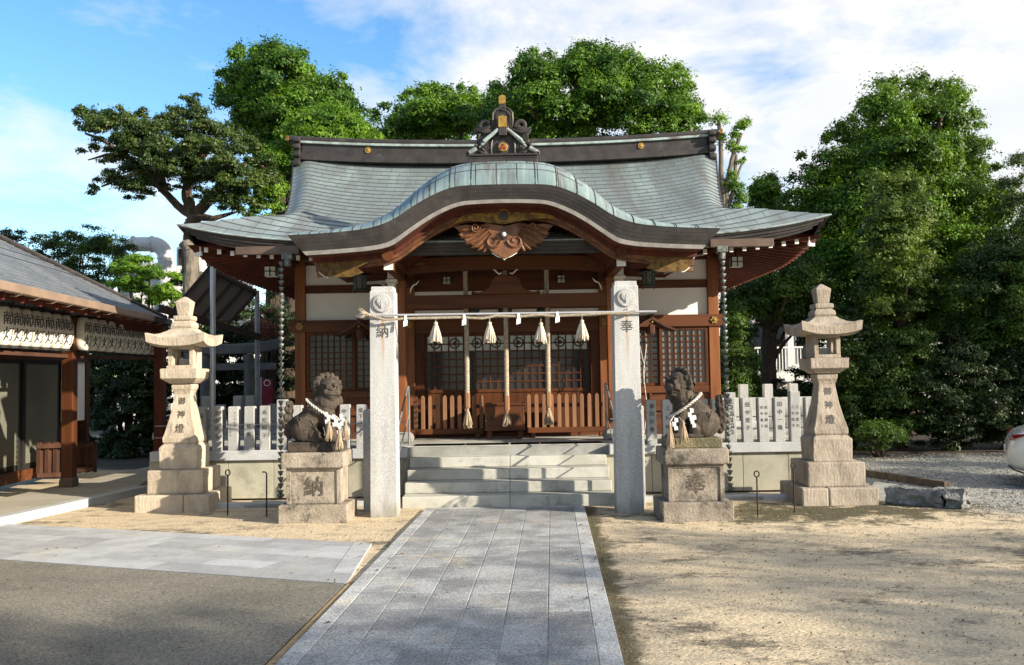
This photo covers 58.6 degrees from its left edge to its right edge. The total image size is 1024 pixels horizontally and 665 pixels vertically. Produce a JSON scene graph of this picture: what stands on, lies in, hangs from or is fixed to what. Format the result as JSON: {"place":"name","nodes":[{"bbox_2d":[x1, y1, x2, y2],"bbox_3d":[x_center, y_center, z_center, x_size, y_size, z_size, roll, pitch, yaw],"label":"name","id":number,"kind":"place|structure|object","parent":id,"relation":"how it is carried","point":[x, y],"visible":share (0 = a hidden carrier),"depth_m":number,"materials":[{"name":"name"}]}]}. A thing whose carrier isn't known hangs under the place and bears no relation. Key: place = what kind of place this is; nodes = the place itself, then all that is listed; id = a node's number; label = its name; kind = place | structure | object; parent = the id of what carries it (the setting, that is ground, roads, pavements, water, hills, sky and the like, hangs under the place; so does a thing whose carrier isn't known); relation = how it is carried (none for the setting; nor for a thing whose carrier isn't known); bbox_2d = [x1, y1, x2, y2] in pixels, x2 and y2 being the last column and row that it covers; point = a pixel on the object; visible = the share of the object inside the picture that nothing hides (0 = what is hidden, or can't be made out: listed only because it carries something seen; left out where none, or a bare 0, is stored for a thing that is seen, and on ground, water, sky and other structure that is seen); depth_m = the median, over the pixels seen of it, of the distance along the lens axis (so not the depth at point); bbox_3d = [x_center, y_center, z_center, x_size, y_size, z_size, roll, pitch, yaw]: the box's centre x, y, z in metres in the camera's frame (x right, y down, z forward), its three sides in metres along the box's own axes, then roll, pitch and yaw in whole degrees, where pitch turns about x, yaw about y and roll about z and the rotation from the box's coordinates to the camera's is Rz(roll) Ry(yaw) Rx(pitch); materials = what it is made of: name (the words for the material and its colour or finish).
{"place":"outdoors","nodes":[
{"label":"outdoors","id":0,"kind":"place"},
{"bbox_2d":[117,262,176,434],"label":"service shed","id":1,"kind":"structure","parent":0,"point":[153,282],"depth_m":29.12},
{"bbox_2d":[0,560,343,664],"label":"forecourt road","id":2,"kind":"structure","parent":0,"point":[116,616],"depth_m":6.29,"materials":[{"name":"asphalt"}]},
{"bbox_2d":[0,524,371,584],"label":"paved path","id":3,"kind":"structure","parent":0,"point":[268,558],"depth_m":8.58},
{"bbox_2d":[176,247,252,427],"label":"building","id":4,"kind":"structure","parent":0,"point":[202,264],"depth_m":30.18,"materials":[{"name":"metal"}]},
{"bbox_2d":[275,505,623,664],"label":"path","id":5,"kind":"structure","parent":0,"point":[508,599],"depth_m":6.47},
{"bbox_2d":[0,384,1023,664],"bbox_3d":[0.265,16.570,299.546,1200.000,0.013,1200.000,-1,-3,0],"label":"ground","id":6,"kind":"structure","parent":0,"point":[980,634],"depth_m":7.57,"materials":[{"name":"sand"}]},
{"bbox_2d":[0,226,52,257],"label":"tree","id":7,"kind":"object","parent":6,"relation":"on","point":[6,232],"visible":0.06,"depth_m":23.96,"materials":[{"name":"green plant"}]},
{"bbox_2d":[0,486,146,524],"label":"pavilion kerb","id":8,"kind":"structure","parent":6,"relation":"on","point":[40,512],"depth_m":11.64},
{"bbox_2d":[0,467,148,514],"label":"pavilion floor","id":9,"kind":"structure","parent":6,"relation":"on","point":[83,489],"depth_m":12.92,"materials":[{"name":"concrete"}]},
{"bbox_2d":[36,442,60,478],"bbox_3d":[-7.399,2.066,14.776,0.550,0.585,0.094,0,-3,-18],"label":"slatted board","id":10,"kind":"object","parent":9,"relation":"on","point":[48,460],"visible":0.62,"depth_m":14.74,"materials":[{"name":"brown wood"}]},
{"bbox_2d":[0,234,171,487],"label":"side pavilion","id":11,"kind":"structure","parent":9,"relation":"on","point":[44,396],"depth_m":14.27,"materials":[{"name":"wood"}]},
{"bbox_2d":[0,300,14,347],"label":"paper lantern","id":12,"kind":"object","parent":11,"relation":"hanging from","point":[7,324],"visible":0.99,"depth_m":11.51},
{"bbox_2d":[0,359,20,473],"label":"sliding door","id":13,"kind":"structure","parent":11,"relation":"in","point":[10,369],"depth_m":14.16,"materials":[{"name":"black paint"}]},
{"bbox_2d":[6,301,24,348],"bbox_3d":[-6.494,-0.112,11.876,0.272,0.642,0.272,-2,-3,19],"label":"paper lantern","id":14,"kind":"object","parent":11,"relation":"hanging from","point":[19,329],"visible":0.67,"depth_m":11.82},
{"bbox_2d":[19,302,34,348],"bbox_3d":[-6.508,-0.099,12.175,0.272,0.642,0.272,-2,-3,28],"label":"paper lantern","id":15,"kind":"object","parent":11,"relation":"hanging from","point":[29,332],"visible":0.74,"depth_m":12.11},
{"bbox_2d":[27,305,44,349],"bbox_3d":[-6.530,-0.086,12.475,0.272,0.642,0.272,-2,-3,25],"label":"paper lantern","id":16,"kind":"object","parent":11,"relation":"hanging from","point":[39,330],"visible":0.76,"depth_m":12.41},
{"bbox_2d":[20,360,58,469],"bbox_3d":[-7.865,1.342,15.217,0.132,1.750,1.301,-1,-3,0],"label":"sliding door","id":17,"kind":"structure","parent":11,"relation":"in","point":[39,396],"depth_m":15.04,"materials":[{"name":"black paint"}]},
{"bbox_2d":[40,306,54,349],"bbox_3d":[-6.545,-0.072,12.775,0.273,0.642,0.272,-2,-3,20],"label":"paper lantern","id":18,"kind":"object","parent":11,"relation":"hanging from","point":[47,342],"visible":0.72,"depth_m":12.71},
{"bbox_2d":[48,309,64,350],"bbox_3d":[-6.554,-0.058,13.074,0.273,0.642,0.272,-2,-3,21],"label":"paper lantern","id":19,"kind":"object","parent":11,"relation":"hanging from","point":[59,335],"visible":0.7,"depth_m":13.01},
{"bbox_2d":[60,310,73,351],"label":"paper lantern","id":20,"kind":"object","parent":11,"relation":"hanging from","point":[69,334],"visible":0.66,"depth_m":13.31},
{"bbox_2d":[76,314,92,352],"bbox_3d":[-6.477,-0.015,13.773,0.273,0.642,0.272,-2,-3,18],"label":"paper lantern","id":21,"kind":"object","parent":11,"relation":"hanging from","point":[84,332],"visible":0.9,"depth_m":13.68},
{"bbox_2d":[88,315,100,353],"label":"paper lantern","id":22,"kind":"object","parent":11,"relation":"hanging from","point":[96,337],"visible":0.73,"depth_m":13.95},
{"bbox_2d":[94,317,109,353],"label":"paper lantern","id":23,"kind":"object","parent":11,"relation":"hanging from","point":[105,339],"visible":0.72,"depth_m":14.19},
{"bbox_2d":[103,319,117,354],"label":"paper lantern","id":24,"kind":"object","parent":11,"relation":"hanging from","point":[112,345],"visible":0.66,"depth_m":14.44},
{"bbox_2d":[25,223,143,284],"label":"tree","id":25,"kind":"object","parent":6,"relation":"on","point":[105,245],"visible":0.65,"depth_m":23.63,"materials":[{"name":"green plant"}]},
{"bbox_2d":[77,441,96,472],"bbox_3d":[-7.405,2.138,15.623,0.548,0.525,0.094,0,-3,-18],"label":"slatted board","id":26,"kind":"object","parent":6,"relation":"on","point":[86,457],"visible":0.62,"depth_m":15.66,"materials":[{"name":"brown wood"}]},
{"bbox_2d":[89,306,174,459],"bbox_3d":[-8.694,1.226,20.479,2.786,3.692,2.631,-1,-3,0],"label":"shrub","id":27,"kind":"object","parent":6,"relation":"on","point":[111,389],"visible":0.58,"depth_m":19.78,"materials":[{"name":"green plant"}]},
{"bbox_2d":[102,251,182,451],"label":"trees","id":28,"kind":"object","parent":6,"relation":"on","point":[157,294],"visible":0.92,"depth_m":21.08,"materials":[{"name":"green plant"}]},
{"bbox_2d":[122,236,174,367],"bbox_3d":[-11.182,-0.868,28.087,1.567,4.261,0.524,-1,-3,0],"label":"air duct","id":29,"kind":"object","parent":6,"relation":"on","point":[161,249],"visible":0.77,"depth_m":27.97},
{"bbox_2d":[71,91,284,405],"bbox_3d":[-8.213,-1.518,22.087,5.757,8.901,4.092,-1,-3,0],"label":"gnarled tree","id":30,"kind":"object","parent":6,"relation":"on","point":[156,162],"visible":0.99,"depth_m":21.36,"materials":[{"name":"green plant"}]},
{"bbox_2d":[134,297,231,512],"bbox_3d":[-4.272,0.922,11.922,0.940,2.786,0.940,-1,-3,0],"label":"stone lantern","id":31,"kind":"object","parent":6,"relation":"on","point":[184,476],"visible":0.98,"depth_m":11.70,"materials":[{"name":"stone"}]},
{"bbox_2d":[179,240,198,404],"bbox_3d":[-7.098,0.334,20.015,0.428,4.762,0.333,-1,-3,0],"label":"bare trunk","id":32,"kind":"object","parent":6,"relation":"on","point":[191,271],"visible":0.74,"depth_m":19.97,"materials":[{"name":"brown plant"}]},
{"bbox_2d":[158,263,260,439],"bbox_3d":[-5.398,0.640,16.406,0.930,3.732,2.576,-1,-3,8],"label":"lean to canopy","id":33,"kind":"object","parent":6,"relation":"on","point":[214,295],"visible":0.79,"depth_m":16.73,"materials":[{"name":"metal"}]},
{"bbox_2d":[181,339,281,406],"bbox_3d":[-5.917,1.395,18.959,2.223,2.495,0.276,-1,-3,0],"label":"stone torii","id":34,"kind":"object","parent":6,"relation":"on","point":[247,350],"visible":0.56,"depth_m":18.89,"materials":[{"name":"stone"}]},
{"bbox_2d":[171,291,294,428],"bbox_3d":[-6.482,0.860,21.431,3.464,3.978,2.815,-1,-3,0],"label":"shrub","id":35,"kind":"object","parent":6,"relation":"on","point":[226,391],"visible":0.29,"depth_m":20.93,"materials":[{"name":"green plant"}]},
{"bbox_2d":[198,395,276,439],"bbox_3d":[-5.053,1.828,16.533,1.852,1.360,0.160,-1,-3,0],"label":"stone fence","id":36,"kind":"object","parent":6,"relation":"on","point":[250,400],"visible":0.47,"depth_m":16.49,"materials":[{"name":"stone"}]},
{"bbox_2d":[261,377,272,405],"bbox_3d":[-4.929,1.745,18.330,0.241,1.702,0.032,-1,-3,3],"label":"banner","id":37,"kind":"object","parent":6,"relation":"on","point":[266,392],"visible":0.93,"depth_m":18.36,"materials":[{"name":"red fabric"}]},
{"bbox_2d":[243,306,292,403],"bbox_3d":[-5.283,1.074,19.905,1.113,3.325,2.036,0,-3,-21],"label":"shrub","id":38,"kind":"object","parent":6,"relation":"on","point":[268,330],"visible":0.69,"depth_m":19.65,"materials":[{"name":"green plant"}]},
{"bbox_2d":[208,26,383,403],"bbox_3d":[-6.381,-3.166,27.425,6.136,12.724,5.030,-3,-4,36],"label":"tree","id":39,"kind":"object","parent":6,"relation":"on","point":[257,94],"visible":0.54,"depth_m":25.97,"materials":[{"name":"green plant"}]},
{"bbox_2d":[266,581,354,664],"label":"kerb strip","id":40,"kind":"object","parent":6,"relation":"on","point":[301,632],"visible":0.43,"depth_m":5.89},
{"bbox_2d":[244,99,386,404],"bbox_3d":[-5.208,-1.746,23.593,3.958,9.428,3.532,-1,-3,0],"label":"tree","id":41,"kind":"object","parent":6,"relation":"on","point":[320,119],"visible":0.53,"depth_m":22.86,"materials":[{"name":"green plant"}]},
{"bbox_2d":[278,448,356,523],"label":"stone plinth","id":42,"kind":"structure","parent":6,"relation":"on","point":[317,487],"depth_m":10.42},
{"bbox_2d":[282,372,346,451],"bbox_3d":[-2.327,0.925,10.699,0.716,0.918,0.400,-1,-3,0],"label":"guardian lion","id":43,"kind":"object","parent":42,"relation":"on","point":[304,429],"visible":0.86,"depth_m":10.57},
{"bbox_2d":[305,398,349,449],"bbox_3d":[-2.159,1.053,10.587,0.397,0.592,0.628,1,-3,-29],"label":"lion collar","id":44,"kind":"object","parent":43,"relation":"attached to","point":[339,441],"visible":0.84,"depth_m":10.42,"materials":[{"name":"fabric"}]},
{"bbox_2d":[363,409,369,511],"bbox_3d":[-1.745,1.581,11.236,0.150,1.260,0.150,-1,-3,0],"label":"fence post","id":45,"kind":"object","parent":6,"relation":"on","point":[366,450],"visible":0.49,"depth_m":11.16,"materials":[{"name":"stone"}]},
{"bbox_2d":[370,286,399,517],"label":"stone pillar","id":46,"kind":"structure","parent":6,"relation":"on","point":[384,453],"depth_m":10.78,"materials":[{"name":"stone"}]},
{"bbox_2d":[356,310,656,316],"bbox_3d":[-0.066,-0.224,10.790,3.551,0.033,0.028,-1,-3,0],"label":"hanging pole","id":47,"kind":"object","parent":46,"relation":"attached to","point":[521,313],"visible":1,"depth_m":10.78,"materials":[{"name":"metal"}]},
{"bbox_2d":[358,307,635,326],"bbox_3d":[-0.176,-0.204,10.770,3.285,0.242,0.110,-1,-3,0],"label":"sacred rope","id":48,"kind":"object","parent":47,"relation":"hanging from","point":[518,316],"visible":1,"depth_m":10.76,"materials":[{"name":"fabric"}]},
{"bbox_2d":[366,78,485,139],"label":"tree","id":49,"kind":"object","parent":6,"relation":"on","point":[433,112],"visible":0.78,"depth_m":31.69,"materials":[{"name":"green plant"}]},
{"bbox_2d":[149,426,801,498],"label":"stone platform","id":50,"kind":"structure","parent":6,"relation":"on","point":[246,479],"depth_m":12.45,"materials":[{"name":"stone"}]},
{"bbox_2d":[150,399,407,461],"bbox_3d":[-3.184,1.327,12.502,3.490,0.816,0.180,-1,-3,0],"label":"stone fence","id":51,"kind":"object","parent":50,"relation":"on","point":[234,452],"visible":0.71,"depth_m":12.44,"materials":[{"name":"grey stone"}]},
{"bbox_2d":[407,395,483,438],"bbox_3d":[-1.040,1.311,14.163,1.192,0.668,0.180,-1,-3,0],"label":"picket barrier","id":52,"kind":"object","parent":50,"relation":"on","point":[437,406],"visible":0.9,"depth_m":14.14,"materials":[{"name":"brown wood"}]},
{"bbox_2d":[177,128,831,442],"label":"shrine hall","id":53,"kind":"structure","parent":50,"relation":"on","point":[413,222],"depth_m":14.47,"materials":[{"name":"brown wood"}]},
{"bbox_2d":[277,261,284,497],"bbox_3d":[-3.029,0.605,11.947,0.113,3.100,0.100,-1,-3,0],"label":"rain chain","id":54,"kind":"object","parent":53,"relation":"hanging from","point":[281,345],"visible":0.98,"depth_m":11.93,"materials":[{"name":"grey metal"}]},
{"bbox_2d":[306,332,355,390],"bbox_3d":[-2.878,0.462,14.507,0.770,0.927,0.041,-1,-3,0],"label":"lattice window","id":55,"kind":"structure","parent":53,"relation":"in","point":[325,351],"depth_m":14.51,"materials":[{"name":"brown wood"}]},
{"bbox_2d":[335,318,369,339],"bbox_3d":[-2.343,-0.045,14.168,0.737,0.325,0.508,-1,-3,0],"label":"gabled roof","id":56,"kind":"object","parent":53,"relation":"attached to","point":[357,325],"visible":0.87,"depth_m":13.96,"materials":[{"name":"brown wood"}]},
{"bbox_2d":[355,332,369,389],"bbox_3d":[-2.123,0.452,14.552,0.780,0.927,0.041,-1,-3,0],"label":"lattice window","id":57,"kind":"structure","parent":53,"relation":"in","point":[362,347],"depth_m":14.55,"materials":[{"name":"brown wood"}]},
{"bbox_2d":[424,333,464,428],"bbox_3d":[-1.065,0.813,14.624,0.685,1.590,0.043,-1,-3,0],"label":"lattice door","id":58,"kind":"structure","parent":53,"relation":"in","point":[444,364],"depth_m":14.64,"materials":[{"name":"brown wood"}]},
{"bbox_2d":[463,271,472,427],"bbox_3d":[-0.678,0.214,13.626,0.153,2.434,0.150,-1,-3,0],"label":"bell rope","id":59,"kind":"object","parent":53,"relation":"hanging from","point":[467,420],"visible":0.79,"depth_m":13.59,"materials":[{"name":"fabric"}]},
{"bbox_2d":[469,333,508,432],"bbox_3d":[-0.400,0.800,14.579,0.685,1.590,0.043,-1,-3,0],"label":"lattice door","id":60,"kind":"structure","parent":53,"relation":"in","point":[486,360],"depth_m":14.59,"materials":[{"name":"brown wood"}]},
{"bbox_2d":[466,95,539,162],"bbox_3d":[-0.123,-2.669,12.166,0.968,0.934,0.565,-1,-3,0],"label":"roof ornament","id":61,"kind":"object","parent":53,"relation":"on","point":[502,145],"visible":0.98,"depth_m":11.93,"materials":[{"name":"grey metal"}]},
{"bbox_2d":[502,270,511,426],"bbox_3d":[-0.095,0.200,13.624,0.146,2.406,0.140,1,-3,-28],"label":"bell rope","id":62,"kind":"object","parent":53,"relation":"hanging from","point":[507,420],"visible":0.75,"depth_m":13.58,"materials":[{"name":"fabric"}]},
{"bbox_2d":[508,332,549,431],"bbox_3d":[0.265,0.789,14.579,0.685,1.590,0.043,-1,-3,0],"label":"lattice door","id":63,"kind":"structure","parent":53,"relation":"in","point":[527,359],"depth_m":14.59,"materials":[{"name":"brown wood"}]},
{"bbox_2d":[544,270,553,424],"bbox_3d":[0.522,0.193,13.629,0.142,2.391,0.143,-3,-4,41],"label":"bell rope","id":64,"kind":"object","parent":53,"relation":"hanging from","point":[548,418],"visible":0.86,"depth_m":13.59,"materials":[{"name":"fabric"}]},
{"bbox_2d":[550,331,591,426],"bbox_3d":[0.930,0.781,14.624,0.685,1.590,0.043,-1,-3,0],"label":"lattice door","id":65,"kind":"structure","parent":53,"relation":"in","point":[570,369],"depth_m":14.64,"materials":[{"name":"brown wood"}]},
{"bbox_2d":[639,327,659,385],"bbox_3d":[1.976,0.387,14.552,0.780,0.927,0.041,-1,-3,0],"label":"lattice window","id":66,"kind":"structure","parent":53,"relation":"in","point":[652,363],"depth_m":14.56,"materials":[{"name":"brown wood"}]},
{"bbox_2d":[639,314,675,334],"bbox_3d":[2.140,-0.111,14.168,0.737,0.325,0.508,-1,-3,0],"label":"small gabled roof","id":67,"kind":"object","parent":53,"relation":"attached to","point":[650,318],"visible":0.88,"depth_m":13.95,"materials":[{"name":"brown wood"}]},
{"bbox_2d":[659,326,708,385],"bbox_3d":[2.731,0.372,14.507,0.770,0.927,0.041,-1,-3,0],"label":"lattice window","id":68,"kind":"structure","parent":53,"relation":"in","point":[687,347],"depth_m":14.51,"materials":[{"name":"brown wood"}]},
{"bbox_2d":[720,259,733,490],"bbox_3d":[2.811,0.512,11.947,0.111,3.100,0.100,-1,-3,0],"label":"rain chain","id":69,"kind":"object","parent":53,"relation":"hanging from","point":[726,369],"visible":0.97,"depth_m":11.93,"materials":[{"name":"grey metal"}]},
{"bbox_2d":[483,402,525,439],"bbox_3d":[-0.107,1.340,13.888,0.636,0.552,0.385,-1,-3,0],"label":"offering box","id":70,"kind":"object","parent":50,"relation":"on","point":[495,412],"visible":0.98,"depth_m":13.71,"materials":[{"name":"brown wood"}]},
{"bbox_2d":[527,393,604,437],"bbox_3d":[0.851,1.281,14.163,1.233,0.668,0.180,-1,-3,0],"label":"picket barrier","id":71,"kind":"object","parent":50,"relation":"on","point":[567,428],"visible":0.9,"depth_m":14.14,"materials":[{"name":"brown wood"}]},
{"bbox_2d":[608,391,810,454],"bbox_3d":[2.780,1.230,12.502,2.920,0.820,0.180,-1,-3,0],"label":"stone fence","id":72,"kind":"object","parent":50,"relation":"on","point":[763,443],"visible":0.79,"depth_m":12.44,"materials":[{"name":"grey stone"}]},
{"bbox_2d":[217,493,786,508],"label":"drain kerb","id":73,"kind":"structure","parent":6,"relation":"on","point":[776,496],"depth_m":11.69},
{"bbox_2d":[5,498,1009,664],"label":"fallen leaves","id":74,"kind":"object","parent":6,"relation":"on","point":[571,596],"visible":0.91,"depth_m":7.18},
{"bbox_2d":[402,441,613,507],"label":"stone steps","id":75,"kind":"structure","parent":6,"relation":"on","point":[510,480],"depth_m":11.79,"materials":[{"name":"stone"}]},
{"bbox_2d":[466,33,705,139],"bbox_3d":[2.464,-3.269,28.125,7.568,12.701,6.562,-1,-3,0],"label":"tree","id":76,"kind":"object","parent":6,"relation":"on","point":[615,89],"visible":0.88,"depth_m":26.42,"materials":[{"name":"green plant"}]},
{"bbox_2d":[611,281,643,513],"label":"stone pillar","id":77,"kind":"structure","parent":6,"relation":"on","point":[628,453],"depth_m":10.78,"materials":[{"name":"stone"}]},
{"bbox_2d":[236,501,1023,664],"bbox_3d":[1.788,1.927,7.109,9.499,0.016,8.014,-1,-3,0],"label":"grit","id":78,"kind":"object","parent":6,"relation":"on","point":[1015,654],"visible":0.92,"depth_m":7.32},
{"bbox_2d":[653,445,733,521],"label":"stone plinth","id":79,"kind":"structure","parent":6,"relation":"on","point":[692,483],"depth_m":10.12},
{"bbox_2d":[661,366,726,447],"bbox_3d":[2.080,0.839,10.399,0.716,0.919,0.400,-1,-3,0],"label":"guardian lion","id":80,"kind":"object","parent":79,"relation":"on","point":[680,384],"visible":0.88,"depth_m":10.27},
{"bbox_2d":[666,392,702,449],"bbox_3d":[1.950,0.992,10.296,0.399,0.631,0.582,-2,-3,14],"label":"lion collar","id":81,"kind":"object","parent":80,"relation":"attached to","point":[670,442],"visible":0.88,"depth_m":10.10,"materials":[{"name":"fabric"}]},
{"bbox_2d":[670,96,752,378],"bbox_3d":[5.160,-1.702,23.085,2.127,8.742,1.085,-1,-3,0],"label":"pollarded tree","id":82,"kind":"object","parent":6,"relation":"on","point":[732,187],"visible":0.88,"depth_m":23.18,"materials":[{"name":"green plant"}]},
{"bbox_2d":[718,300,764,397],"bbox_3d":[4.849,0.910,19.986,1.382,3.361,3.116,-1,-3,11],"label":"shrub","id":83,"kind":"object","parent":6,"relation":"on","point":[744,370],"visible":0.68,"depth_m":19.29,"materials":[{"name":"green plant"}]},
{"bbox_2d":[723,383,811,435],"bbox_3d":[4.619,1.643,16.535,1.928,1.420,0.160,-1,-3,0],"label":"stone fence","id":84,"kind":"object","parent":6,"relation":"on","point":[767,390],"visible":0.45,"depth_m":16.48,"materials":[{"name":"stone"}]},
{"bbox_2d":[745,168,793,373],"bbox_3d":[7.664,-1.026,27.038,1.612,7.922,2.915,-2,-3,16],"label":"tree","id":85,"kind":"object","parent":6,"relation":"on","point":[762,194],"visible":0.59,"depth_m":26.36,"materials":[{"name":"green plant"}]},
{"bbox_2d":[718,283,824,388],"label":"apartment block","id":86,"kind":"structure","parent":6,"relation":"on","point":[790,354],"depth_m":33.95,"materials":[{"name":"white paint"}]},
{"bbox_2d":[740,321,787,370],"bbox_3d":[9.280,0.508,34.012,2.000,1.850,0.095,-1,-3,0],"label":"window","id":87,"kind":"structure","parent":86,"relation":"in","point":[757,342],"depth_m":33.97,"materials":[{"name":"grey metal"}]},
{"bbox_2d":[718,249,838,396],"bbox_3d":[6.106,0.212,21.092,2.851,4.919,3.596,-2,-3,22],"label":"tree","id":88,"kind":"object","parent":6,"relation":"on","point":[777,299],"visible":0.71,"depth_m":20.29,"materials":[{"name":"green plant"}]},
{"bbox_2d":[771,365,812,396],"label":"shrub","id":89,"kind":"object","parent":6,"relation":"on","point":[803,389],"visible":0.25,"depth_m":19.94,"materials":[{"name":"green plant"}]},
{"bbox_2d":[738,505,917,524],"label":"weeds","id":90,"kind":"object","parent":6,"relation":"on","point":[828,511],"visible":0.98,"depth_m":10.45,"materials":[{"name":"green plant"}]},
{"bbox_2d":[780,284,878,505],"bbox_3d":[3.969,0.773,11.593,0.940,2.786,0.940,-1,-3,0],"label":"stone lantern","id":91,"kind":"object","parent":6,"relation":"on","point":[829,470],"visible":1,"depth_m":11.36,"materials":[{"name":"stone"}]},
{"bbox_2d":[805,301,893,448],"bbox_3d":[7.210,0.919,19.303,2.003,3.226,2.830,-2,-3,23],"label":"shrub","id":92,"kind":"object","parent":6,"relation":"on","point":[853,411],"visible":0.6,"depth_m":18.63,"materials":[{"name":"green plant"}]},
{"bbox_2d":[848,416,911,457],"bbox_3d":[7.002,1.996,17.413,1.122,0.909,2.550,-2,-3,20],"label":"shrub","id":93,"kind":"object","parent":6,"relation":"on","point":[884,432],"visible":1,"depth_m":16.66,"materials":[{"name":"green plant"}]},
{"bbox_2d":[836,315,947,449],"bbox_3d":[7.981,1.088,18.983,2.128,2.851,2.825,-3,-3,35],"label":"shrub","id":94,"kind":"object","parent":6,"relation":"on","point":[913,342],"visible":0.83,"depth_m":18.30,"materials":[{"name":"green plant"}]},
{"bbox_2d":[848,160,943,447],"bbox_3d":[8.202,-0.677,19.492,1.939,6.448,3.300,-2,-3,24],"label":"tree","id":95,"kind":"object","parent":6,"relation":"on","point":[895,221],"visible":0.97,"depth_m":18.87,"materials":[{"name":"green plant"}]},
{"bbox_2d":[772,62,1023,433],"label":"tree","id":96,"kind":"object","parent":6,"relation":"on","point":[838,186],"visible":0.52,"depth_m":22.66,"materials":[{"name":"green plant"}]},
{"bbox_2d":[866,470,953,500],"bbox_3d":[5.442,2.091,12.530,1.113,0.100,2.978,-2,-3,22],"label":"wooden frame","id":97,"kind":"object","parent":6,"relation":"on","point":[935,483],"visible":0.5,"depth_m":12.94,"materials":[{"name":"brown wood"}]},
{"bbox_2d":[884,485,943,506],"bbox_3d":[4.855,1.964,10.993,0.697,0.222,0.302,-3,-4,36],"label":"kerb rock","id":98,"kind":"object","parent":6,"relation":"on","point":[914,495],"visible":0.93,"depth_m":10.90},
{"bbox_2d":[943,487,968,508],"bbox_3d":[5.223,1.935,10.737,0.263,0.240,0.337,-4,-4,44],"label":"kerb rock","id":99,"kind":"object","parent":6,"relation":"on","point":[954,497],"visible":1,"depth_m":10.65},
{"bbox_2d":[906,326,1010,450],"bbox_3d":[9.109,1.183,18.843,1.991,2.610,2.773,-3,-3,31],"label":"shrub","id":100,"kind":"object","parent":6,"relation":"on","point":[948,425],"visible":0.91,"depth_m":18.12,"materials":[{"name":"green plant"}]},
{"bbox_2d":[919,215,1023,380],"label":"tree","id":101,"kind":"object","parent":6,"relation":"on","point":[991,267],"visible":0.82,"depth_m":18.64,"materials":[{"name":"green plant"}]},
{"bbox_2d":[958,340,1023,449],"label":"shrub","id":102,"kind":"object","parent":6,"relation":"on","point":[1007,393],"visible":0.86,"depth_m":18.10,"materials":[{"name":"green plant"}]},
{"bbox_2d":[989,149,1023,240],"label":"tree","id":103,"kind":"object","parent":6,"relation":"on","point":[1008,182],"visible":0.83,"depth_m":21.67,"materials":[{"name":"green plant"}]},
{"bbox_2d":[1004,425,1023,473],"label":"parked car","id":104,"kind":"object","parent":6,"relation":"on","point":[1014,447],"visible":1,"depth_m":12.47,"materials":[{"name":"paint"}]},
{"bbox_2d":[0,0,1023,375],"label":"sky","id":105,"kind":"structure","parent":0,"point":[793,67],"materials":[{"name":"blue"}]},
{"bbox_2d":[852,452,1023,526],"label":"gravel","id":106,"kind":"structure","parent":0,"point":[958,469],"depth_m":14.60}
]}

